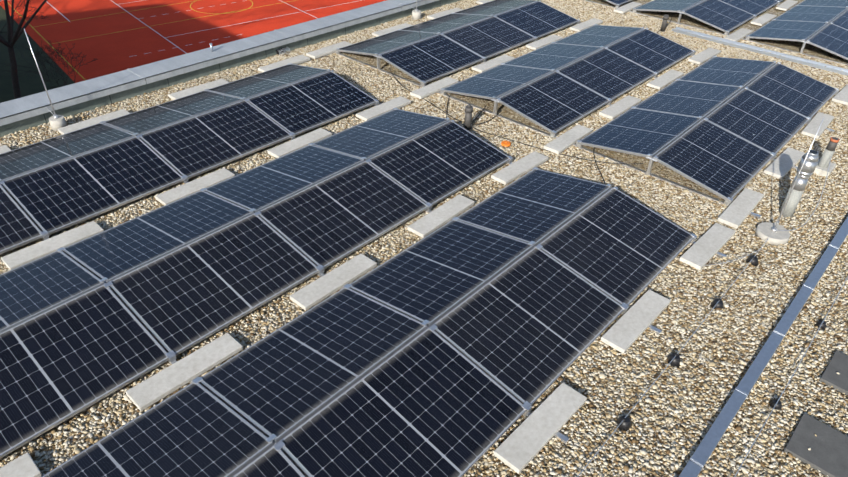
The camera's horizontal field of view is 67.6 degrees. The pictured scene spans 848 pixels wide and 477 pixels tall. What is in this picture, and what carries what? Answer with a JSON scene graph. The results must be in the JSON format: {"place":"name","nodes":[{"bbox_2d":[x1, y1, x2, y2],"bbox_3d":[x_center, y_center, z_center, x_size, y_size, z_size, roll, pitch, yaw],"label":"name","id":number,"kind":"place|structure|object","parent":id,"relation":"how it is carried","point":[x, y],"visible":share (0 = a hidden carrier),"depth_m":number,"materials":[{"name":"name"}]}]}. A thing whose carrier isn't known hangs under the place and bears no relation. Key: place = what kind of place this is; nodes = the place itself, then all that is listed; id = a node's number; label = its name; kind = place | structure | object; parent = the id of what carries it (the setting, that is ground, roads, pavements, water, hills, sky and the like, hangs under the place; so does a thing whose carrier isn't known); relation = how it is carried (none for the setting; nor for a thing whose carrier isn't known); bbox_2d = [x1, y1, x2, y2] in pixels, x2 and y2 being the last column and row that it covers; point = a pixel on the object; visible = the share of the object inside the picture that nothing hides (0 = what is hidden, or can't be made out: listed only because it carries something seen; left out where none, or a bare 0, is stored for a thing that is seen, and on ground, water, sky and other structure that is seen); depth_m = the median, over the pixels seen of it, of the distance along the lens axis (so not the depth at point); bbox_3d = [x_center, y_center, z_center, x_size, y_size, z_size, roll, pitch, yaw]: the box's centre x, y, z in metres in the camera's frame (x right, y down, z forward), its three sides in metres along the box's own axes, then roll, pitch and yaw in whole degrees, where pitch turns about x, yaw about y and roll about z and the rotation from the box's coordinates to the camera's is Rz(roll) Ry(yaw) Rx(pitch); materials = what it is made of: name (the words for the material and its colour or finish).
{"place":"outdoors","nodes":[
{"label":"outdoors","id":0,"kind":"place"},
{"bbox_2d":[0,6,74,102],"bbox_3d":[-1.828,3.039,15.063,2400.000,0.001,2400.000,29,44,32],"label":"ground grass","id":1,"kind":"structure","parent":0,"point":[31,84],"depth_m":28.91,"materials":[{"name":"plant"}]},
{"bbox_2d":[0,0,46,98],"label":"bare tree","id":2,"kind":"object","parent":1,"relation":"on","point":[11,42],"visible":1,"depth_m":24.64,"materials":[{"name":"brown plant"}]},
{"bbox_2d":[0,0,49,31],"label":"foliage","id":3,"kind":"object","parent":1,"relation":"on","point":[28,17],"visible":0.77,"depth_m":27.78,"materials":[{"name":"brown plant"}]},
{"bbox_2d":[2,39,97,87],"bbox_3d":[-14.664,-6.530,25.144,2.106,2.756,3.121,16,38,18],"label":"bare shrub","id":4,"kind":"object","parent":1,"relation":"on","point":[57,50],"visible":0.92,"depth_m":24.90,"materials":[{"name":"brown plant"}]},
{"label":"gym building walls","id":5,"kind":"object","parent":1,"relation":"on","visible":0},
{"bbox_2d":[0,0,460,136],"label":"parapet coping","id":6,"kind":"object","parent":5,"relation":"on","point":[26,112],"visible":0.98,"depth_m":10.88,"materials":[{"name":"metal"}]},
{"bbox_2d":[276,46,289,55],"bbox_3d":[-2.694,-3.568,12.077,0.117,0.133,0.260,29,44,32],"label":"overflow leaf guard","id":7,"kind":"object","parent":6,"relation":"attached to","point":[282,50],"visible":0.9,"depth_m":12.06,"materials":[{"name":"metal"}]},
{"bbox_2d":[0,0,385,82],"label":"sports court","id":8,"kind":"object","parent":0,"point":[112,36],"visible":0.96,"depth_m":34.56,"materials":[{"name":"red"}]},
{"bbox_2d":[0,0,847,476],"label":"roof gravel","id":9,"kind":"structure","parent":0,"point":[658,168],"depth_m":6.51,"materials":[{"name":"beige gravel"}]},
{"bbox_2d":[24,28,66,131],"bbox_3d":[-5.359,-2.221,8.931,0.210,1.470,0.210,29,44,32],"label":"lightning rod","id":10,"kind":"object","parent":9,"relation":"on","point":[56,121],"visible":0.92,"depth_m":9.22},
{"bbox_2d":[412,0,420,19],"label":"lightning rod","id":11,"kind":"object","parent":9,"relation":"on","point":[416,13],"visible":0.92,"depth_m":14.09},
{"bbox_2d":[0,0,847,476],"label":"concrete ballast blocks","id":12,"kind":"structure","parent":9,"relation":"on","point":[536,430],"depth_m":7.33,"materials":[{"name":"concrete"}]},
{"bbox_2d":[704,249,759,265],"bbox_3d":[3.455,0.234,7.199,0.942,0.043,0.098,-8,37,-14],"label":"cable","id":13,"kind":"object","parent":12,"relation":"on","point":[732,260],"visible":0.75,"depth_m":7.17,"materials":[{"name":"metal"}]},
{"bbox_2d":[0,0,847,451],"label":"panel mounting frame","id":14,"kind":"object","parent":9,"relation":"on","point":[526,406],"visible":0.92,"depth_m":8.96,"materials":[{"name":"metal"}]},
{"bbox_2d":[0,185,42,253],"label":"solar panel","id":15,"kind":"object","parent":14,"relation":"in","point":[18,227],"visible":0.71,"depth_m":7.10,"materials":[{"name":"blue glass"}]},
{"bbox_2d":[0,251,104,332],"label":"solar panel","id":16,"kind":"object","parent":14,"relation":"in","point":[34,288],"visible":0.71,"depth_m":6.19,"materials":[{"name":"blue glass"}]},
{"bbox_2d":[0,123,135,181],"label":"solar panel","id":17,"kind":"object","parent":14,"relation":"in","point":[35,156],"visible":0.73,"depth_m":8.45,"materials":[{"name":"blue glass"}]},
{"bbox_2d":[0,284,168,458],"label":"solar panel","id":18,"kind":"object","parent":14,"relation":"in","point":[61,363],"visible":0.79,"depth_m":5.49,"materials":[{"name":"black glass"}]},
{"bbox_2d":[2,136,182,234],"bbox_3d":[-4.074,-0.712,7.867,1.134,0.035,1.722,37,47,25],"label":"solar panel","id":19,"kind":"object","parent":14,"relation":"in","point":[57,197],"visible":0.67,"depth_m":7.79,"materials":[{"name":"blue glass"}]},
{"bbox_2d":[42,382,273,476],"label":"solar panel","id":20,"kind":"object","parent":14,"relation":"in","point":[192,429],"visible":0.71,"depth_m":4.83,"materials":[{"name":"blue glass"}]},
{"bbox_2d":[63,191,253,282],"bbox_3d":[-2.941,-0.080,7.063,1.134,0.035,1.722,20,38,38],"label":"solar panel","id":21,"kind":"object","parent":14,"relation":"in","point":[113,253],"visible":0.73,"depth_m":6.97,"materials":[{"name":"blue glass"}]},
{"bbox_2d":[104,91,243,135],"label":"solar panel","id":22,"kind":"object","parent":14,"relation":"in","point":[146,120],"visible":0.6,"depth_m":9.46,"materials":[{"name":"blue glass"}]},
{"bbox_2d":[107,213,318,355],"bbox_3d":[-2.095,0.391,6.463,1.134,0.035,1.722,37,47,25],"label":"solar panel","id":23,"kind":"object","parent":14,"relation":"in","point":[181,299],"visible":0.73,"depth_m":6.38,"materials":[{"name":"blue glass"}]},
{"bbox_2d":[140,100,290,178],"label":"solar panel","id":24,"kind":"object","parent":14,"relation":"in","point":[199,144],"visible":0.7,"depth_m":8.86,"materials":[{"name":"blue glass"}]},
{"bbox_2d":[207,64,329,99],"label":"solar panel","id":25,"kind":"object","parent":14,"relation":"on","point":[265,81],"visible":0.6,"depth_m":10.54,"materials":[{"name":"blue glass"}]},
{"bbox_2d":[232,444,304,476],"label":"solar panel","id":26,"kind":"object","parent":14,"relation":"in","point":[271,462],"visible":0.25,"depth_m":4.61,"materials":[{"name":"blue glass"}]},
{"bbox_2d":[205,145,363,212],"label":"solar panel","id":27,"kind":"object","parent":14,"relation":"in","point":[261,187],"visible":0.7,"depth_m":8.05,"materials":[{"name":"blue glass"}]},
{"bbox_2d":[247,71,375,135],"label":"solar panel","id":28,"kind":"object","parent":14,"relation":"on","point":[300,107],"visible":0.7,"depth_m":9.94,"materials":[{"name":"blue glass"}]},
{"bbox_2d":[199,288,427,442],"bbox_3d":[-0.962,1.023,5.659,1.134,0.035,1.722,20,38,38],"label":"solar panel","id":29,"kind":"object","parent":14,"relation":"in","point":[282,382],"visible":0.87,"depth_m":5.55,"materials":[{"name":"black glass"}]},
{"bbox_2d":[258,161,427,268],"bbox_3d":[-0.930,-0.338,7.533,1.134,0.035,1.722,37,47,25],"label":"solar panel","id":30,"kind":"object","parent":14,"relation":"in","point":[328,222],"visible":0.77,"depth_m":7.45,"materials":[{"name":"blue glass"}]},
{"bbox_2d":[314,109,449,160],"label":"solar panel","id":31,"kind":"object","parent":14,"relation":"in","point":[373,137],"visible":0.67,"depth_m":9.13,"materials":[{"name":"blue glass"}]},
{"bbox_2d":[337,30,438,55],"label":"solar panel","id":32,"kind":"object","parent":14,"relation":"in","point":[387,42],"visible":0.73,"depth_m":12.27,"materials":[{"name":"blue glass"}]},
{"bbox_2d":[277,327,525,476],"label":"solar panel","id":33,"kind":"object","parent":14,"relation":"in","point":[427,402],"visible":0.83,"depth_m":5.08,"materials":[{"name":"black glass"}]},
{"bbox_2d":[378,34,483,83],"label":"solar panel","id":34,"kind":"object","parent":14,"relation":"in","point":[430,59],"visible":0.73,"depth_m":11.68,"materials":[{"name":"blue glass"}]},
{"bbox_2d":[369,120,509,205],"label":"solar panel","id":35,"kind":"object","parent":14,"relation":"on","point":[434,166],"visible":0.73,"depth_m":8.53,"materials":[{"name":"blue glass"}]},
{"bbox_2d":[350,220,533,326],"bbox_3d":[0.203,0.294,6.730,1.134,0.035,1.722,20,38,38],"label":"solar panel","id":36,"kind":"object","parent":14,"relation":"in","point":[437,275],"visible":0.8,"depth_m":6.64,"materials":[{"name":"blue glass"}]},
{"bbox_2d":[402,13,491,33],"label":"solar panel","id":37,"kind":"object","parent":14,"relation":"in","point":[445,23],"visible":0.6,"depth_m":13.37,"materials":[{"name":"blue glass"}]},
{"bbox_2d":[443,16,534,58],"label":"solar panel","id":38,"kind":"object","parent":14,"relation":"in","point":[489,37],"visible":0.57,"depth_m":12.77,"materials":[{"name":"blue glass"}]},
{"bbox_2d":[455,0,537,15],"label":"solar panel","id":39,"kind":"object","parent":14,"relation":"in","point":[494,7],"visible":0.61,"depth_m":14.43,"materials":[{"name":"blue glass"}]},
{"bbox_2d":[441,65,553,99],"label":"solar panel","id":40,"kind":"object","parent":14,"relation":"in","point":[498,81],"visible":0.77,"depth_m":10.86,"materials":[{"name":"blue glass"}]},
{"bbox_2d":[431,246,624,404],"bbox_3d":[1.049,0.765,6.130,1.134,0.035,1.722,37,47,25],"label":"solar panel","id":41,"kind":"object","parent":14,"relation":"in","point":[532,325],"visible":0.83,"depth_m":6.04,"materials":[{"name":"blue glass"}]},
{"bbox_2d":[458,169,611,246],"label":"solar panel","id":42,"kind":"object","parent":14,"relation":"in","point":[538,206],"visible":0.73,"depth_m":7.72,"materials":[{"name":"blue glass"}]},
{"bbox_2d":[496,1,577,38],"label":"solar panel","id":43,"kind":"object","parent":14,"relation":"in","point":[537,19],"visible":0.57,"depth_m":13.84,"materials":[{"name":"blue glass"}]},
{"bbox_2d":[496,71,609,133],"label":"solar panel","id":44,"kind":"object","parent":14,"relation":"in","point":[555,101],"visible":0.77,"depth_m":10.28,"materials":[{"name":"blue glass"}]},
{"bbox_2d":[504,43,602,70],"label":"solar panel","id":45,"kind":"object","parent":14,"relation":"in","point":[556,56],"visible":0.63,"depth_m":11.96,"materials":[{"name":"blue glass"}]},
{"bbox_2d":[470,124,642,163],"bbox_3d":[1.864,-1.339,9.280,2.614,0.088,0.152,17,38,19],"label":"solar cable","id":46,"kind":"object","parent":14,"relation":"on","point":[550,151],"visible":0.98,"depth_m":9.26,"materials":[{"name":"black plastic"}]},
{"bbox_2d":[593,147,605,184],"bbox_3d":[2.475,-1.092,8.890,0.130,0.184,2.021,7,36,7],"label":"solar cable","id":47,"kind":"object","parent":14,"relation":"on","point":[597,166],"visible":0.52,"depth_m":8.91,"materials":[{"name":"black plastic"}]},
{"bbox_2d":[556,25,643,47],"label":"solar panel","id":48,"kind":"object","parent":14,"relation":"in","point":[599,35],"visible":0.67,"depth_m":13.04,"materials":[{"name":"blue glass"}]},
{"bbox_2d":[558,48,655,99],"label":"solar panel","id":49,"kind":"object","parent":14,"relation":"in","point":[605,73],"visible":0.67,"depth_m":11.36,"materials":[{"name":"blue glass"}]},
{"bbox_2d":[537,187,693,305],"bbox_3d":[2.214,0.036,7.200,1.134,0.035,1.722,37,47,25],"label":"solar panel","id":50,"kind":"object","parent":14,"relation":"in","point":[619,247],"visible":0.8,"depth_m":7.12,"materials":[{"name":"blue glass"}]},
{"bbox_2d":[605,0,632,5],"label":"solar panel","id":51,"kind":"object","parent":14,"relation":"in","point":[619,2],"visible":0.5,"depth_m":15.45,"materials":[{"name":"blue glass"}]},
{"bbox_2d":[578,108,701,157],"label":"solar panel","id":52,"kind":"object","parent":14,"relation":"in","point":[639,132],"visible":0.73,"depth_m":9.46,"materials":[{"name":"blue glass"}]},
{"bbox_2d":[607,28,693,73],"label":"solar panel","id":53,"kind":"object","parent":14,"relation":"in","point":[651,50],"visible":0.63,"depth_m":12.44,"materials":[{"name":"blue glass"}]},
{"bbox_2d":[634,0,703,11],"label":"solar panel","id":54,"kind":"object","parent":14,"relation":"in","point":[667,5],"visible":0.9,"depth_m":15.03,"materials":[{"name":"blue glass"}]},
{"bbox_2d":[634,80,742,118],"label":"solar panel","id":55,"kind":"object","parent":14,"relation":"in","point":[690,98],"visible":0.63,"depth_m":10.55,"materials":[{"name":"blue glass"}]},
{"bbox_2d":[653,119,772,201],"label":"solar panel","id":56,"kind":"object","parent":14,"relation":"in","point":[722,163],"visible":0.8,"depth_m":8.87,"materials":[{"name":"blue glass"}]},
{"bbox_2d":[681,0,754,32],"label":"solar panel","id":57,"kind":"object","parent":14,"relation":"in","point":[721,15],"visible":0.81,"depth_m":14.58,"materials":[{"name":"blue glass"}]},
{"bbox_2d":[679,57,775,88],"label":"solar panel","id":58,"kind":"object","parent":14,"relation":"in","point":[744,73],"visible":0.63,"depth_m":11.63,"materials":[{"name":"blue glass"}]},
{"bbox_2d":[719,0,778,15],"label":"solar panel","id":59,"kind":"object","parent":14,"relation":"in","point":[755,7],"visible":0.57,"depth_m":15.45,"materials":[{"name":"blue glass"}]},
{"bbox_2d":[704,88,808,153],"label":"solar panel","id":60,"kind":"object","parent":14,"relation":"in","point":[764,123],"visible":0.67,"depth_m":9.96,"materials":[{"name":"blue glass"}]},
{"bbox_2d":[747,20,827,41],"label":"solar panel","id":61,"kind":"object","parent":14,"relation":"in","point":[785,30],"visible":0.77,"depth_m":13.77,"materials":[{"name":"blue glass"}]},
{"bbox_2d":[746,62,837,119],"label":"solar panel","id":62,"kind":"object","parent":14,"relation":"on","point":[804,95],"visible":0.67,"depth_m":11.03,"materials":[{"name":"blue glass"}]},
{"bbox_2d":[775,6,847,23],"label":"solar panel","id":63,"kind":"object","parent":14,"relation":"in","point":[814,13],"visible":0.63,"depth_m":14.88,"materials":[{"name":"blue glass"}]},
{"bbox_2d":[798,0,847,6],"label":"solar panel","id":64,"kind":"object","parent":14,"relation":"in","point":[835,3],"visible":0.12,"depth_m":15.73,"materials":[{"name":"blue glass"}]},
{"bbox_2d":[806,23,847,59],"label":"solar panel","id":65,"kind":"object","parent":14,"relation":"in","point":[831,38],"visible":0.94,"depth_m":13.18,"materials":[{"name":"blue glass"}]},
{"bbox_2d":[830,9,847,29],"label":"solar panel","id":66,"kind":"object","parent":14,"relation":"in","point":[841,20],"visible":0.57,"depth_m":14.24,"materials":[{"name":"blue glass"}]},
{"bbox_2d":[389,68,464,121],"bbox_3d":[-0.028,-2.404,10.622,0.112,0.106,2.484,-18,41,-26],"label":"solar cable","id":67,"kind":"object","parent":9,"relation":"on","point":[426,100],"visible":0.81,"depth_m":10.48,"materials":[{"name":"black plastic"}]},
{"bbox_2d":[464,104,472,130],"bbox_3d":[0.680,-1.861,9.696,0.180,0.400,0.180,29,44,32],"label":"vent pipe","id":68,"kind":"object","parent":9,"relation":"on","point":[468,113],"visible":0.81,"depth_m":9.65,"materials":[{"name":"black plastic"}]},
{"bbox_2d":[471,110,501,124],"bbox_3d":[0.994,-1.884,9.976,0.721,0.083,0.055,-27,45,-34],"label":"solar cable","id":69,"kind":"object","parent":9,"relation":"on","point":[486,121],"visible":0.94,"depth_m":9.96,"materials":[{"name":"black plastic"}]},
{"bbox_2d":[501,141,510,146],"bbox_3d":[1.217,-1.415,9.399,0.150,0.040,0.150,29,44,32],"label":"orange drain marker","id":70,"kind":"object","parent":9,"relation":"on","point":[506,143],"visible":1,"depth_m":9.37,"materials":[{"name":"orange plastic"}]},
{"bbox_2d":[660,14,668,31],"bbox_3d":[5.279,-4.724,13.921,0.120,0.418,0.258,12,37,13],"label":"vent pipe","id":71,"kind":"object","parent":9,"relation":"on","point":[664,21],"visible":0.9,"depth_m":13.86,"materials":[{"name":"grey metal"}]},
{"bbox_2d":[615,255,758,430],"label":"conductor holders","id":72,"kind":"object","parent":9,"relation":"on","point":[626,424],"visible":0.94,"depth_m":5.92,"materials":[{"name":"black plastic"}]},
{"bbox_2d":[577,238,768,476],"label":"lightning wire","id":73,"kind":"object","parent":72,"relation":"on","point":[666,367],"visible":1,"depth_m":5.76,"materials":[{"name":"grey metal"}]},
{"bbox_2d":[671,27,847,75],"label":"cable tray","id":74,"kind":"object","parent":9,"relation":"on","point":[815,64],"visible":1,"depth_m":13.07,"materials":[{"name":"metal"}]},
{"bbox_2d":[679,217,847,476],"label":"cable tray","id":75,"kind":"object","parent":9,"relation":"on","point":[698,460],"visible":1,"depth_m":5.87,"materials":[{"name":"metal"}]},
{"bbox_2d":[755,118,823,245],"bbox_3d":[4.257,-0.656,7.257,0.380,1.560,0.380,29,44,32],"label":"lightning rod","id":76,"kind":"object","parent":9,"relation":"on","point":[764,231],"visible":0.94,"depth_m":7.59,"materials":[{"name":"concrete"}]},
{"bbox_2d":[778,157,830,230],"bbox_3d":[5.039,-0.579,8.190,0.246,0.216,2.135,29,44,32],"label":"lightning rod wire","id":77,"kind":"object","parent":76,"relation":"attached to","point":[817,204],"visible":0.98,"depth_m":8.11,"materials":[{"name":"metal"}]},
{"bbox_2d":[769,320,826,409],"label":"conductor holders","id":78,"kind":"object","parent":9,"relation":"on","point":[778,406],"visible":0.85,"depth_m":5.57,"materials":[{"name":"black plastic"}]},
{"bbox_2d":[734,276,847,476],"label":"lightning wire","id":79,"kind":"object","parent":78,"relation":"on","point":[788,383],"visible":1,"depth_m":5.68,"materials":[{"name":"grey metal"}]},
{"bbox_2d":[779,150,818,217],"bbox_3d":[4.659,-0.675,7.865,0.184,0.904,0.184,29,44,32],"label":"stainless flue chimney","id":80,"kind":"object","parent":9,"relation":"on","point":[809,166],"visible":0.85,"depth_m":7.79,"materials":[{"name":"silver metal"}]},
{"bbox_2d":[784,350,847,476],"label":"paving slabs","id":81,"kind":"structure","parent":9,"relation":"on","point":[826,454],"depth_m":5.24,"materials":[{"name":"grey concrete"}]},
{"bbox_2d":[803,372,847,476],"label":"spilled pebbles","id":82,"kind":"object","parent":81,"relation":"on","point":[809,448],"visible":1,"depth_m":5.28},
{"bbox_2d":[813,137,839,176],"bbox_3d":[5.708,-1.201,8.968,0.300,0.530,0.360,29,44,32],"label":"vent pipe","id":83,"kind":"object","parent":9,"relation":"on","point":[821,168],"visible":0.79,"depth_m":8.92,"materials":[{"name":"white"}]}
]}

